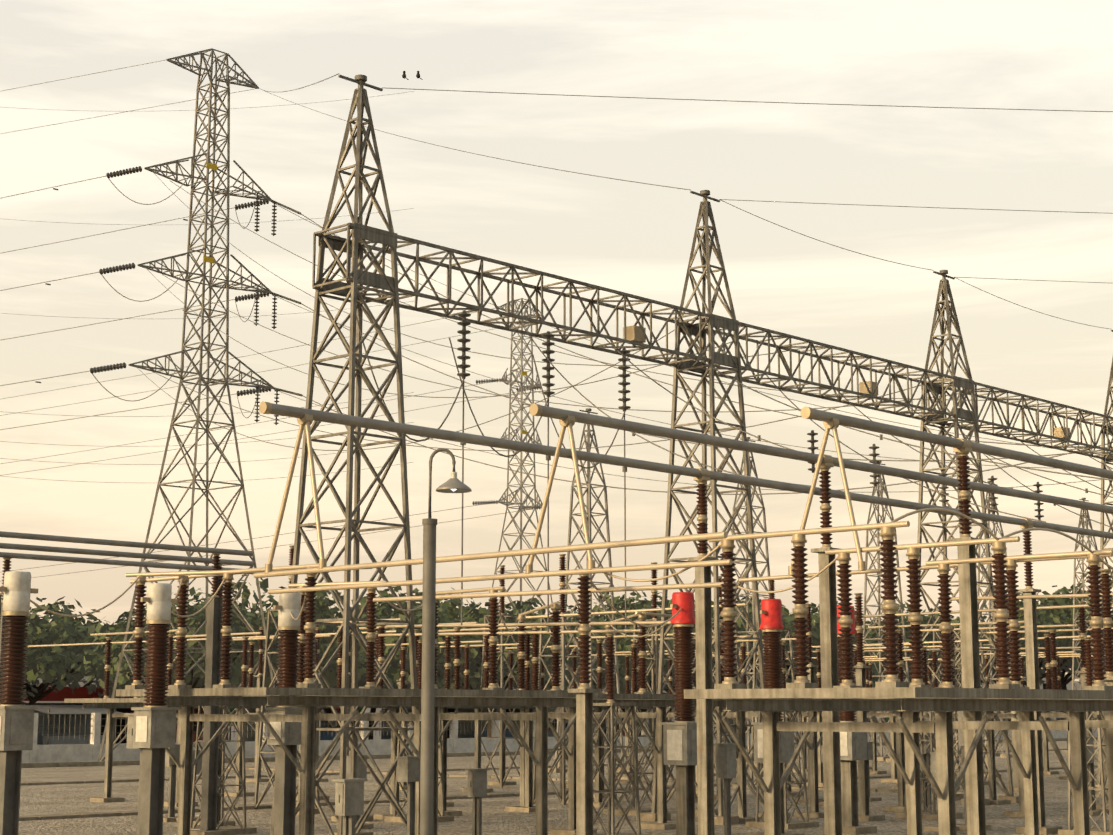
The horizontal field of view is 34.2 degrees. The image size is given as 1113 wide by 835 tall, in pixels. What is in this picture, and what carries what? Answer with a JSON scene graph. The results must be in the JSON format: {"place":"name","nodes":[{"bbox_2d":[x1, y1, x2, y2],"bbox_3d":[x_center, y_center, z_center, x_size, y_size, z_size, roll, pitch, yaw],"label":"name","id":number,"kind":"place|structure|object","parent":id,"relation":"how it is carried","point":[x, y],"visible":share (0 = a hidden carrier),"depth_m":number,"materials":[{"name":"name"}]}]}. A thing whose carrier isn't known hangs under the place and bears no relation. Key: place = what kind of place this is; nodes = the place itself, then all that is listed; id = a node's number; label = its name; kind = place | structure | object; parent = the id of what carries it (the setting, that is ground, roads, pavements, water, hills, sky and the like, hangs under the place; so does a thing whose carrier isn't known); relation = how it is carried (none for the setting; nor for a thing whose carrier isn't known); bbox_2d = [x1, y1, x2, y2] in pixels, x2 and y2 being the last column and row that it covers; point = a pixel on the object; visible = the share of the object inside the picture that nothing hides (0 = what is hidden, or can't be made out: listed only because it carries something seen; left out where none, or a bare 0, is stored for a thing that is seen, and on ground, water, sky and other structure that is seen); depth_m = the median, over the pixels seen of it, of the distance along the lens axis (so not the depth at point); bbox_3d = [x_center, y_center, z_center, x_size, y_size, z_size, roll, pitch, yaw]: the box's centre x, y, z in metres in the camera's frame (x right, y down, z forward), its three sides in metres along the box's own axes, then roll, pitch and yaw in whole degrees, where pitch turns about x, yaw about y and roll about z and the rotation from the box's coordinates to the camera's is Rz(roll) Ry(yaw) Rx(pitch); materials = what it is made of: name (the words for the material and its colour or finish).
{"place":"outdoors","nodes":[
{"label":"outdoors","id":0,"kind":"place"},
{"bbox_2d":[0,0,1112,671],"label":"sky","id":1,"kind":"structure","parent":0,"point":[634,238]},
{"bbox_2d":[18,740,1108,834],"bbox_3d":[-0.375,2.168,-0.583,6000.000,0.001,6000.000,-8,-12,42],"label":"ground","id":2,"kind":"structure","parent":0,"point":[497,819],"depth_m":42.69,"materials":[{"name":"grey gravel"}]},
{"bbox_2d":[0,571,37,834],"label":"current transformer","id":3,"kind":"object","parent":2,"relation":"on","point":[16,725],"visible":1,"depth_m":22.48,"materials":[{"name":"ceramic"}]},
{"bbox_2d":[23,611,78,675],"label":"tree","id":4,"kind":"object","parent":2,"relation":"on","point":[42,633],"visible":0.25,"depth_m":93.58,"materials":[{"name":"green plant"}]},
{"bbox_2d":[22,597,125,704],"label":"tree","id":5,"kind":"object","parent":2,"relation":"on","point":[63,659],"visible":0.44,"depth_m":96.39,"materials":[{"name":"green plant"}]},
{"bbox_2d":[46,596,168,687],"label":"tree","id":6,"kind":"object","parent":2,"relation":"on","point":[56,607],"visible":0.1,"depth_m":103.22,"materials":[{"name":"green plant"}]},
{"bbox_2d":[0,531,253,834],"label":"busbar structure","id":7,"kind":"object","parent":2,"relation":"on","point":[210,796],"visible":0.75,"depth_m":32.68,"materials":[{"name":"metal"}]},
{"bbox_2d":[68,614,195,742],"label":"tree","id":8,"kind":"object","parent":2,"relation":"on","point":[89,687],"visible":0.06,"depth_m":100.94,"materials":[{"name":"green plant"}]},
{"bbox_2d":[124,713,141,834],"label":"control cabinet","id":9,"kind":"object","parent":2,"relation":"on","point":[130,726],"visible":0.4,"depth_m":24.83,"materials":[{"name":"metal"}]},
{"bbox_2d":[65,588,236,696],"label":"tree","id":10,"kind":"object","parent":2,"relation":"on","point":[198,594],"depth_m":98.90,"materials":[{"name":"green plant"}]},
{"bbox_2d":[131,583,179,834],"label":"current transformer","id":11,"kind":"object","parent":2,"relation":"on","point":[154,733],"visible":1,"depth_m":24.41,"materials":[{"name":"metal"}]},
{"bbox_2d":[71,587,275,697],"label":"tree","id":12,"kind":"object","parent":2,"relation":"on","point":[93,660],"visible":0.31,"depth_m":85.54,"materials":[{"name":"green plant"}]},
{"bbox_2d":[98,48,274,767],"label":"transmission tower","id":13,"kind":"structure","parent":2,"relation":"on","point":[210,258],"depth_m":77.28,"materials":[{"name":"grey metal"}]},
{"bbox_2d":[0,60,1112,581],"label":"overhead conductors","id":14,"kind":"object","parent":13,"relation":"attached to","point":[256,296],"visible":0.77,"depth_m":73.40,"materials":[{"name":"silver metal"}]},
{"bbox_2d":[402,71,422,79],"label":"birds on wire","id":15,"kind":"object","parent":14,"relation":"on","point":[404,75],"visible":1,"depth_m":34.25,"materials":[{"name":"black"}]},
{"bbox_2d":[132,603,256,733],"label":"tree","id":16,"kind":"object","parent":2,"relation":"on","point":[195,723],"depth_m":103.29,"materials":[{"name":"green plant"}]},
{"bbox_2d":[145,590,276,684],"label":"tree","id":17,"kind":"object","parent":2,"relation":"on","point":[245,605],"depth_m":108.07,"materials":[{"name":"green plant"}]},
{"bbox_2d":[198,574,329,685],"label":"tree","id":18,"kind":"object","parent":2,"relation":"on","point":[264,585],"depth_m":108.80,"materials":[{"name":"green plant"}]},
{"bbox_2d":[265,592,305,834],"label":"current transformer","id":19,"kind":"object","parent":2,"relation":"on","point":[289,734],"visible":0.75,"depth_m":26.35,"materials":[{"name":"ceramic"}]},
{"bbox_2d":[200,591,375,687],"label":"tree","id":20,"kind":"object","parent":2,"relation":"on","point":[323,602],"visible":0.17,"depth_m":88.69,"materials":[{"name":"green plant"}]},
{"bbox_2d":[332,778,366,834],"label":"control cabinet","id":21,"kind":"object","parent":2,"relation":"on","point":[349,799],"visible":1,"depth_m":23.22,"materials":[{"name":"metal"}]},
{"bbox_2d":[315,597,399,731],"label":"tree","id":22,"kind":"object","parent":2,"relation":"on","point":[360,666],"visible":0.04,"depth_m":109.58,"materials":[{"name":"green plant"}]},
{"bbox_2d":[116,567,601,834],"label":"disconnect switch","id":23,"kind":"object","parent":2,"relation":"on","point":[311,696],"visible":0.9,"depth_m":26.07,"materials":[{"name":"metal"}]},
{"bbox_2d":[336,596,409,739],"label":"tree","id":24,"kind":"object","parent":2,"relation":"on","point":[380,613],"visible":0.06,"depth_m":114.06,"materials":[{"name":"green plant"}]},
{"bbox_2d":[365,588,489,682],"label":"tree","id":25,"kind":"object","parent":2,"relation":"on","point":[415,591],"depth_m":117.67,"materials":[{"name":"green plant"}]},
{"bbox_2d":[362,586,509,737],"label":"tree","id":26,"kind":"object","parent":2,"relation":"on","point":[454,602],"depth_m":114.18,"materials":[{"name":"green plant"}]},
{"bbox_2d":[374,601,500,689],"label":"tree","id":27,"kind":"object","parent":2,"relation":"on","point":[394,640],"visible":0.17,"depth_m":101.00,"materials":[{"name":"green plant"}]},
{"bbox_2d":[420,448,471,834],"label":"yard lamp","id":28,"kind":"object","parent":2,"relation":"on","point":[453,484],"visible":1,"depth_m":16.60,"materials":[{"name":"metal"}]},
{"bbox_2d":[25,697,886,744],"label":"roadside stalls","id":29,"kind":"object","parent":2,"relation":"on","point":[64,712],"visible":0.04,"depth_m":96.76,"materials":[{"name":"metal"}]},
{"bbox_2d":[465,768,489,834],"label":"control cabinet","id":30,"kind":"object","parent":2,"relation":"on","point":[477,786],"visible":1,"depth_m":30.10,"materials":[{"name":"metal"}]},
{"bbox_2d":[408,601,575,736],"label":"tree","id":31,"kind":"object","parent":2,"relation":"on","point":[475,679],"visible":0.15,"depth_m":100.66,"materials":[{"name":"green plant"}]},
{"bbox_2d":[439,594,545,689],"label":"tree","id":32,"kind":"object","parent":2,"relation":"on","point":[536,600],"visible":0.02,"depth_m":121.00,"materials":[{"name":"green plant"}]},
{"bbox_2d":[482,298,556,736],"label":"transmission tower","id":33,"kind":"structure","parent":2,"relation":"on","point":[522,372],"depth_m":122.52,"materials":[{"name":"metal"}]},
{"bbox_2d":[22,672,1080,743],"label":"town buildings","id":34,"kind":"structure","parent":2,"relation":"on","point":[55,698],"depth_m":103.01,"materials":[{"name":"grey"}]},
{"bbox_2d":[19,737,1097,820],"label":"trench covers","id":35,"kind":"object","parent":2,"relation":"on","point":[135,812],"visible":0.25,"depth_m":56.96,"materials":[{"name":"concrete"}]},
{"bbox_2d":[22,711,1097,762],"bbox_3d":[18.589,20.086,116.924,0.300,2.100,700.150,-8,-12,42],"label":"boundary wall","id":36,"kind":"structure","parent":2,"relation":"on","point":[80,752],"depth_m":82.81,"materials":[{"name":"concrete"}]},
{"bbox_2d":[560,741,567,802],"bbox_3d":[0.474,8.618,43.952,0.600,1.469,0.500,-8,-12,42],"label":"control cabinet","id":37,"kind":"object","parent":2,"relation":"on","point":[567,769],"visible":0.04,"depth_m":43.91,"materials":[{"name":"metal"}]},
{"bbox_2d":[321,604,823,834],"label":"disconnect switch","id":38,"kind":"object","parent":2,"relation":"on","point":[642,696],"visible":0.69,"depth_m":36.42,"materials":[{"name":"metal"}]},
{"bbox_2d":[496,605,673,711],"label":"tree","id":39,"kind":"object","parent":2,"relation":"on","point":[622,643],"visible":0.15,"depth_m":106.85,"materials":[{"name":"green plant"}]},
{"bbox_2d":[64,545,1112,819],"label":"distant bays","id":40,"kind":"object","parent":2,"relation":"on","point":[896,739],"visible":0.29,"depth_m":44.51,"materials":[{"name":"metal"}]},
{"bbox_2d":[544,601,674,731],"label":"tree","id":41,"kind":"object","parent":2,"relation":"on","point":[667,687],"depth_m":125.45,"materials":[{"name":"green plant"}]},
{"bbox_2d":[571,592,695,734],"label":"tree","id":42,"kind":"object","parent":2,"relation":"on","point":[629,606],"visible":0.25,"depth_m":114.30,"materials":[{"name":"green plant"}]},
{"bbox_2d":[163,634,1109,834],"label":"yard clutter","id":43,"kind":"object","parent":2,"relation":"on","point":[408,768],"visible":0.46,"depth_m":33.24,"materials":[{"name":"metal"}]},
{"bbox_2d":[601,585,691,636],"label":"tree","id":44,"kind":"object","parent":2,"relation":"on","point":[633,593],"depth_m":132.97,"materials":[{"name":"green plant"}]},
{"bbox_2d":[225,569,1112,834],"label":"post insulators","id":45,"kind":"object","parent":2,"relation":"on","point":[584,691],"visible":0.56,"depth_m":25.33,"materials":[{"name":"ceramic"}]},
{"bbox_2d":[28,521,1112,656],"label":"busbar tubes","id":46,"kind":"object","parent":45,"relation":"on","point":[454,594],"visible":0.71,"depth_m":23.25,"materials":[{"name":"metal"}]},
{"bbox_2d":[0,508,1112,637],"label":"flexible jumpers","id":47,"kind":"object","parent":46,"relation":"on","point":[822,570],"visible":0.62,"depth_m":22.17,"materials":[{"name":"metal"}]},
{"bbox_2d":[661,592,696,834],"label":"current transformer","id":48,"kind":"object","parent":2,"relation":"on","point":[680,742],"visible":0.94,"depth_m":29.80,"materials":[{"name":"ceramic"}]},
{"bbox_2d":[259,401,1112,834],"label":"bus pipes","id":49,"kind":"object","parent":2,"relation":"on","point":[829,679],"visible":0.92,"depth_m":25.03,"materials":[{"name":"grey metal"}]},
{"bbox_2d":[265,414,865,574],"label":"bus droppers","id":50,"kind":"object","parent":49,"relation":"hanging from","point":[306,420],"visible":0.85,"depth_m":21.50,"materials":[{"name":"metal"}]},
{"bbox_2d":[270,74,1112,834],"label":"gantry","id":51,"kind":"object","parent":2,"relation":"on","point":[356,246],"visible":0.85,"depth_m":36.53,"materials":[{"name":"metal"}]},
{"bbox_2d":[356,310,1043,635],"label":"beam droppers","id":52,"kind":"object","parent":51,"relation":"attached to","point":[548,368],"visible":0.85,"depth_m":34.06,"materials":[{"name":"silver metal"}]},
{"bbox_2d":[318,222,1112,460],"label":"beam fittings","id":53,"kind":"object","parent":51,"relation":"on","point":[634,333],"visible":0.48,"depth_m":36.41,"materials":[{"name":"metal"}]},
{"bbox_2d":[35,188,1112,527],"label":"drop leads","id":54,"kind":"object","parent":53,"relation":"on","point":[843,444],"visible":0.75,"depth_m":35.44,"materials":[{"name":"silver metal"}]},
{"bbox_2d":[638,592,752,710],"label":"tree","id":55,"kind":"object","parent":2,"relation":"on","point":[660,597],"depth_m":132.81,"materials":[{"name":"green plant"}]},
{"bbox_2d":[668,599,789,678],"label":"tree","id":56,"kind":"object","parent":2,"relation":"on","point":[670,602],"depth_m":135.78,"materials":[{"name":"green plant"}]},
{"bbox_2d":[663,595,819,733],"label":"tree","id":57,"kind":"object","parent":2,"relation":"on","point":[785,621],"visible":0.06,"depth_m":119.80,"materials":[{"name":"green plant"}]},
{"bbox_2d":[744,606,792,688],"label":"tree","id":58,"kind":"object","parent":2,"relation":"on","point":[759,684],"depth_m":139.90,"materials":[{"name":"green plant"}]},
{"bbox_2d":[747,599,803,834],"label":"current transformer","id":59,"kind":"object","parent":2,"relation":"on","point":[771,624],"visible":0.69,"depth_m":31.60,"materials":[{"name":"metal"}]},
{"bbox_2d":[743,597,885,711],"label":"tree","id":60,"kind":"object","parent":2,"relation":"on","point":[815,616],"visible":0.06,"depth_m":125.74,"materials":[{"name":"green plant"}]},
{"bbox_2d":[548,408,1099,773],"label":"lattice tower","id":61,"kind":"structure","parent":2,"relation":"on","point":[588,444],"depth_m":74.01,"materials":[{"name":"metal"}]},
{"bbox_2d":[789,622,885,682],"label":"tree","id":62,"kind":"object","parent":2,"relation":"on","point":[874,669],"depth_m":145.18,"materials":[{"name":"green plant"}]},
{"bbox_2d":[823,606,876,834],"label":"current transformer","id":63,"kind":"object","parent":2,"relation":"on","point":[853,747],"visible":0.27,"depth_m":33.29,"materials":[{"name":"metal"}]},
{"bbox_2d":[814,603,923,677],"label":"tree","id":64,"kind":"object","parent":2,"relation":"on","point":[876,641],"visible":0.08,"depth_m":151.23,"materials":[{"name":"green plant"}]},
{"bbox_2d":[684,527,1112,834],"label":"disconnect switch","id":65,"kind":"object","parent":2,"relation":"on","point":[891,692],"visible":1,"depth_m":20.02,"materials":[{"name":"metal"}]},
{"bbox_2d":[865,601,960,721],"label":"tree","id":66,"kind":"object","parent":2,"relation":"on","point":[907,629],"visible":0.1,"depth_m":152.67,"materials":[{"name":"green plant"}]},
{"bbox_2d":[904,607,1025,711],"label":"tree","id":67,"kind":"object","parent":2,"relation":"on","point":[929,637],"visible":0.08,"depth_m":158.71,"materials":[{"name":"green plant"}]},
{"bbox_2d":[956,711,990,830],"bbox_3d":[7.740,6.560,34.071,0.600,2.380,0.500,-8,-12,42],"label":"control cabinet","id":68,"kind":"object","parent":2,"relation":"on","point":[962,827],"visible":0.1,"depth_m":34.03,"materials":[{"name":"metal"}]},
{"bbox_2d":[925,619,1025,683],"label":"tree","id":69,"kind":"object","parent":2,"relation":"on","point":[993,673],"depth_m":166.98,"materials":[{"name":"green plant"}]},
{"bbox_2d":[925,599,1053,711],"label":"tree","id":70,"kind":"object","parent":2,"relation":"on","point":[1041,618],"visible":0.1,"depth_m":166.88,"materials":[{"name":"green plant"}]},
{"bbox_2d":[983,583,1112,719],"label":"tree","id":71,"kind":"object","parent":2,"relation":"on","point":[1065,680],"visible":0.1,"depth_m":179.78,"materials":[{"name":"green plant"}]},
{"bbox_2d":[992,574,1112,685],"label":"tree","id":72,"kind":"object","parent":2,"relation":"on","point":[1059,617],"visible":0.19,"depth_m":173.74,"materials":[{"name":"green plant"}]},
{"bbox_2d":[1060,607,1096,711],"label":"tree","id":73,"kind":"object","parent":2,"relation":"on","point":[1071,659],"depth_m":180.05,"materials":[{"name":"green plant"}]},
{"bbox_2d":[919,733,936,811],"bbox_3d":[7.969,7.599,38.965,0.600,1.890,0.500,-8,-12,42],"label":"support post","id":74,"kind":"object","parent":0,"point":[927,794],"visible":0.25,"depth_m":38.91,"materials":[{"name":"metal"}]}
]}

